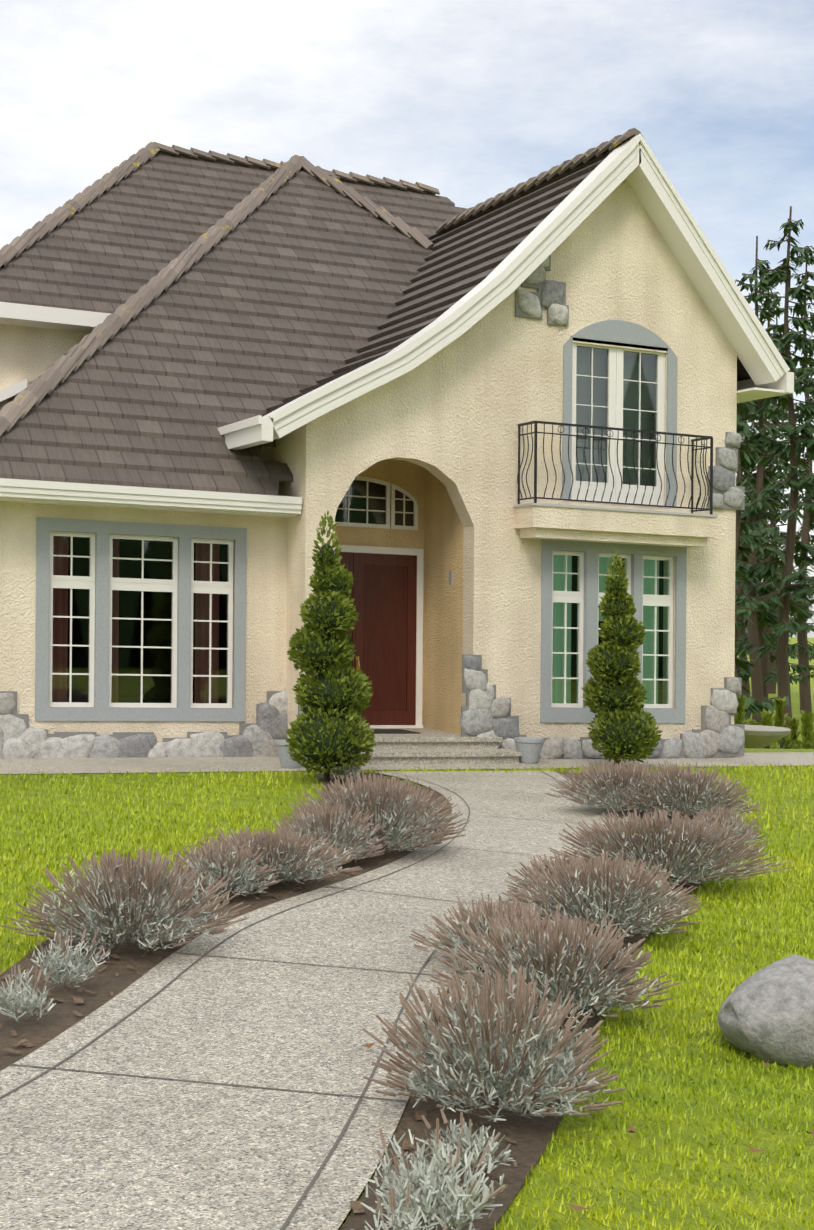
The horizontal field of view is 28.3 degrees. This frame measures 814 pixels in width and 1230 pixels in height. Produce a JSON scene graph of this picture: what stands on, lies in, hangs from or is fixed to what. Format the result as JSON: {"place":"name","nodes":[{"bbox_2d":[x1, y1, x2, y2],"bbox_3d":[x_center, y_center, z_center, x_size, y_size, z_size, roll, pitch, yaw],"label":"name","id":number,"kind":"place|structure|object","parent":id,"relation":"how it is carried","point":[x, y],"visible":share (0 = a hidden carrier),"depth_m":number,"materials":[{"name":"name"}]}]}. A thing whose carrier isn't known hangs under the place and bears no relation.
{"place":"outdoors","nodes":[
{"label":"outdoors","id":0,"kind":"place"},
{"bbox_2d":[0,324,89,406],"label":"block wall","id":1,"kind":"structure","parent":0,"point":[29,354],"depth_m":23.78,"materials":[{"name":"beige paint"}]},
{"bbox_2d":[0,501,286,742],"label":"bay wall","id":2,"kind":"structure","parent":0,"point":[266,589],"depth_m":19.34,"materials":[{"name":"beige paint"}]},
{"bbox_2d":[0,167,462,495],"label":"roof hip","id":3,"kind":"object","parent":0,"point":[296,283],"visible":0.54,"depth_m":21.52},
{"bbox_2d":[0,128,643,435],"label":"roof ridge caps","id":4,"kind":"object","parent":3,"relation":"on","point":[35,392],"visible":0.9,"depth_m":24.29,"materials":[{"name":"brown tile"}]},
{"bbox_2d":[0,151,466,336],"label":"roof","id":5,"kind":"structure","parent":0,"point":[113,248],"depth_m":26.02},
{"bbox_2d":[335,459,462,733],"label":"entry alcove wall","id":6,"kind":"structure","parent":0,"point":[437,536],"depth_m":21.35,"materials":[{"name":"beige paint"}]},
{"bbox_2d":[0,637,813,1229],"bbox_3d":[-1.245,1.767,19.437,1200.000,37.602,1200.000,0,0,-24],"label":"lawn","id":7,"kind":"structure","parent":0,"point":[634,1207],"depth_m":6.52,"materials":[{"name":"green plant"}]},
{"bbox_2d":[0,772,450,1069],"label":"bed mulch","id":8,"kind":"object","parent":7,"relation":"on","point":[58,1018],"visible":0.15,"depth_m":7.92,"materials":[{"name":"brown soil"}]},
{"bbox_2d":[285,511,375,780],"bbox_3d":[-0.804,0.326,17.155,1.025,2.907,1.087,0,0,-24],"label":"topiary","id":9,"kind":"object","parent":8,"relation":"on","point":[352,714],"depth_m":17.01,"materials":[{"name":"green plant"}]},
{"bbox_2d":[0,770,628,1229],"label":"concrete path","id":10,"kind":"structure","parent":7,"relation":"on","point":[100,1149],"depth_m":6.37,"materials":[{"name":"grey concrete"}]},
{"bbox_2d":[0,256,744,760],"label":"stone accents","id":11,"kind":"object","parent":7,"relation":"on","point":[484,714],"visible":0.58,"depth_m":20.32,"materials":[{"name":"grey stone"}]},
{"bbox_2d":[0,758,793,1229],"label":"bushes","id":12,"kind":"object","parent":7,"relation":"on","point":[512,912],"visible":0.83,"depth_m":8.40,"materials":[{"name":"grey plant"}]},
{"bbox_2d":[0,752,813,773],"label":"paved walkway","id":13,"kind":"structure","parent":7,"relation":"on","point":[103,765],"depth_m":18.96,"materials":[{"name":"concrete"}]},
{"bbox_2d":[275,737,543,768],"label":"planter pots","id":14,"kind":"object","parent":13,"relation":"on","point":[529,748],"visible":0.71,"depth_m":19.97,"materials":[{"name":"concrete"}]},
{"bbox_2d":[354,728,521,764],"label":"entry steps","id":15,"kind":"structure","parent":13,"relation":"on","point":[428,746],"depth_m":19.87,"materials":[{"name":"concrete"}]},
{"bbox_2d":[373,729,419,733],"bbox_3d":[-0.409,1.489,20.633,1.000,0.040,0.600,0,0,-24],"label":"doormat","id":16,"kind":"object","parent":15,"relation":"on","point":[389,731],"visible":0.53,"depth_m":20.58,"materials":[{"name":"grey"}]},
{"bbox_2d":[260,178,736,757],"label":"front wall","id":17,"kind":"structure","parent":7,"relation":"on","point":[454,412],"depth_m":20.66,"materials":[{"name":"beige paint"}]},
{"bbox_2d":[0,343,673,727],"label":"window frames","id":18,"kind":"structure","parent":17,"relation":"attached to","point":[614,411],"depth_m":21.07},
{"bbox_2d":[52,346,668,703],"bbox_3d":[-2.125,-1.348,20.613,10.748,5.002,4.030,0,0,10],"label":"window glass","id":19,"kind":"object","parent":18,"relation":"in","point":[345,521],"visible":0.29,"depth_m":19.76,"materials":[{"name":"glass"}]},
{"bbox_2d":[35,320,686,722],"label":"grey trim surrounds","id":20,"kind":"object","parent":17,"relation":"attached to","point":[621,332],"visible":0.81,"depth_m":19.77,"materials":[{"name":"grey paint"}]},
{"bbox_2d":[65,480,670,708],"bbox_3d":[-1.788,-1.287,22.404,9.309,5.232,5.680,0,0,-24],"label":"window glass","id":21,"kind":"object","parent":17,"relation":"attached to","point":[159,613],"visible":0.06,"depth_m":21.69,"materials":[{"name":"grey"}]},
{"bbox_2d":[52,536,219,702],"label":"curtains","id":22,"kind":"object","parent":21,"relation":"attached to","point":[56,665],"depth_m":19.66,"materials":[{"name":"red fabric"}]},
{"bbox_2d":[552,555,658,703],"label":"green curtains","id":23,"kind":"object","parent":21,"relation":"attached to","point":[557,580],"depth_m":21.39,"materials":[{"name":"green fabric"}]},
{"bbox_2d":[0,255,744,758],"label":"stone mortar","id":24,"kind":"object","parent":17,"relation":"attached to","point":[272,693],"visible":0.23,"depth_m":20.61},
{"bbox_2d":[335,552,416,724],"bbox_3d":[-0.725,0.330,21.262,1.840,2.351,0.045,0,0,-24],"label":"entry door","id":25,"kind":"structure","parent":17,"relation":"attached to","point":[383,594],"depth_m":21.45,"materials":[{"name":"red wood"}]},
{"bbox_2d":[356,656,359,670],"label":"door handles","id":26,"kind":"object","parent":25,"relation":"attached to","point":[357,664],"depth_m":21.25,"materials":[{"name":"gold metal"}]},
{"bbox_2d":[0,302,793,516],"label":"gutter","id":27,"kind":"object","parent":17,"relation":"attached to","point":[249,432],"depth_m":19.14,"materials":[{"name":"white metal"}]},
{"bbox_2d":[262,149,750,416],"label":"roof","id":28,"kind":"structure","parent":17,"relation":"on","point":[477,249],"depth_m":22.41,"materials":[{"name":"brown tile"}]},
{"bbox_2d":[263,134,789,439],"bbox_3d":[1.353,-4.140,21.284,7.426,4.189,2.185,0,0,-24],"label":"bargeboard","id":29,"kind":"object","parent":28,"relation":"attached to","point":[634,162],"depth_m":20.64,"materials":[{"name":"white wood"}]},
{"bbox_2d":[517,421,712,514],"bbox_3d":[2.741,-1.880,20.901,2.786,1.098,0.564,0,0,-24],"label":"balcony railing","id":30,"kind":"object","parent":17,"relation":"attached to","point":[657,433],"visible":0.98,"depth_m":20.69,"materials":[{"name":"black metal"}]},
{"bbox_2d":[514,505,715,546],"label":"balcony slab","id":31,"kind":"structure","parent":17,"relation":"attached to","point":[581,524],"depth_m":20.66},
{"bbox_2d":[513,503,717,516],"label":"balcony floor slab","id":32,"kind":"structure","parent":31,"relation":"on","point":[604,508],"depth_m":20.60,"materials":[{"name":"beige concrete"}]},
{"bbox_2d":[576,347,654,485],"bbox_3d":[2.674,-2.542,21.507,1.465,2.163,0.001,0,0,-24],"label":"glass pane","id":33,"kind":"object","parent":17,"relation":"attached to","point":[602,399],"depth_m":21.61,"materials":[{"name":"grey"}]},
{"bbox_2d":[341,771,730,1229],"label":"bed mulch","id":34,"kind":"object","parent":7,"relation":"on","point":[527,1134],"visible":0.15,"depth_m":5.59,"materials":[{"name":"brown soil"}]},
{"bbox_2d":[0,770,696,1229],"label":"bark chips","id":35,"kind":"object","parent":34,"relation":"on","point":[356,1206],"visible":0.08,"depth_m":7.21,"materials":[{"name":"brown wood"}]},
{"bbox_2d":[0,764,780,1229],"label":"lavender leaves","id":36,"kind":"object","parent":34,"relation":"on","point":[432,1186],"visible":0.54,"depth_m":7.28,"materials":[{"name":"grey plant"}]},
{"bbox_2d":[362,899,813,1210],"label":"fallen leaves","id":37,"kind":"object","parent":7,"relation":"on","point":[630,1130],"visible":0.97,"depth_m":5.57,"materials":[{"name":"brown plant"}]},
{"bbox_2d":[582,549,662,765],"bbox_3d":[2.660,0.534,19.912,0.972,2.716,1.025,0,0,-24],"label":"topiary","id":38,"kind":"object","parent":7,"relation":"on","point":[600,677],"depth_m":19.72,"materials":[{"name":"green plant"}]},
{"bbox_2d":[735,468,776,675],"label":"fir","id":39,"kind":"object","parent":7,"relation":"on","point":[747,618],"depth_m":95.32,"materials":[{"name":"green plant"}]},
{"bbox_2d":[735,402,779,718],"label":"fir","id":40,"kind":"object","parent":7,"relation":"on","point":[741,631],"depth_m":72.16,"materials":[{"name":"green plant"}]},
{"bbox_2d":[734,401,789,724],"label":"fir","id":41,"kind":"object","parent":7,"relation":"on","point":[753,706],"depth_m":46.01,"materials":[{"name":"green plant"}]},
{"bbox_2d":[717,954,813,1067],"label":"boulder","id":42,"kind":"object","parent":7,"relation":"on","point":[766,1013],"visible":0.85,"depth_m":6.61,"materials":[{"name":"grey stone"}]},
{"bbox_2d":[744,725,790,748],"bbox_3d":[5.919,2.348,27.538,1.250,0.896,1.250,0,0,-24],"label":"garden urn","id":43,"kind":"object","parent":7,"relation":"on","point":[759,736],"visible":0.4,"depth_m":27.15,"materials":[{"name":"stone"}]},
{"bbox_2d":[734,236,801,722],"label":"fir","id":44,"kind":"object","parent":7,"relation":"on","point":[769,411],"depth_m":58.11,"materials":[{"name":"green plant"}]},
{"bbox_2d":[734,695,813,748],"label":"hedge cedars","id":45,"kind":"object","parent":7,"relation":"on","point":[806,718],"depth_m":40.67,"materials":[{"name":"green plant"}]},
{"bbox_2d":[735,402,813,719],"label":"fir","id":46,"kind":"object","parent":7,"relation":"on","point":[744,674],"depth_m":66.14,"materials":[{"name":"green plant"}]},
{"bbox_2d":[735,206,813,727],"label":"fir","id":47,"kind":"object","parent":7,"relation":"on","point":[762,571],"depth_m":50.08,"materials":[{"name":"green plant"}]},
{"bbox_2d":[735,262,813,698],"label":"fir","id":48,"kind":"object","parent":7,"relation":"on","point":[775,418],"depth_m":86.32,"materials":[{"name":"green plant"}]},
{"bbox_2d":[744,307,813,693],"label":"fir","id":49,"kind":"object","parent":7,"relation":"on","point":[780,477],"depth_m":100.37,"materials":[{"name":"green plant"}]},
{"bbox_2d":[761,246,813,712],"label":"fir","id":50,"kind":"object","parent":7,"relation":"on","point":[810,260],"depth_m":78.30,"materials":[{"name":"green plant"}]},
{"bbox_2d":[0,0,813,637],"label":"sky","id":51,"kind":"structure","parent":0,"point":[470,101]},
{"bbox_2d":[767,322,813,606],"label":"fir","id":52,"kind":"object","parent":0,"point":[808,507],"depth_m":66.49,"materials":[{"name":"green plant"}]}
]}

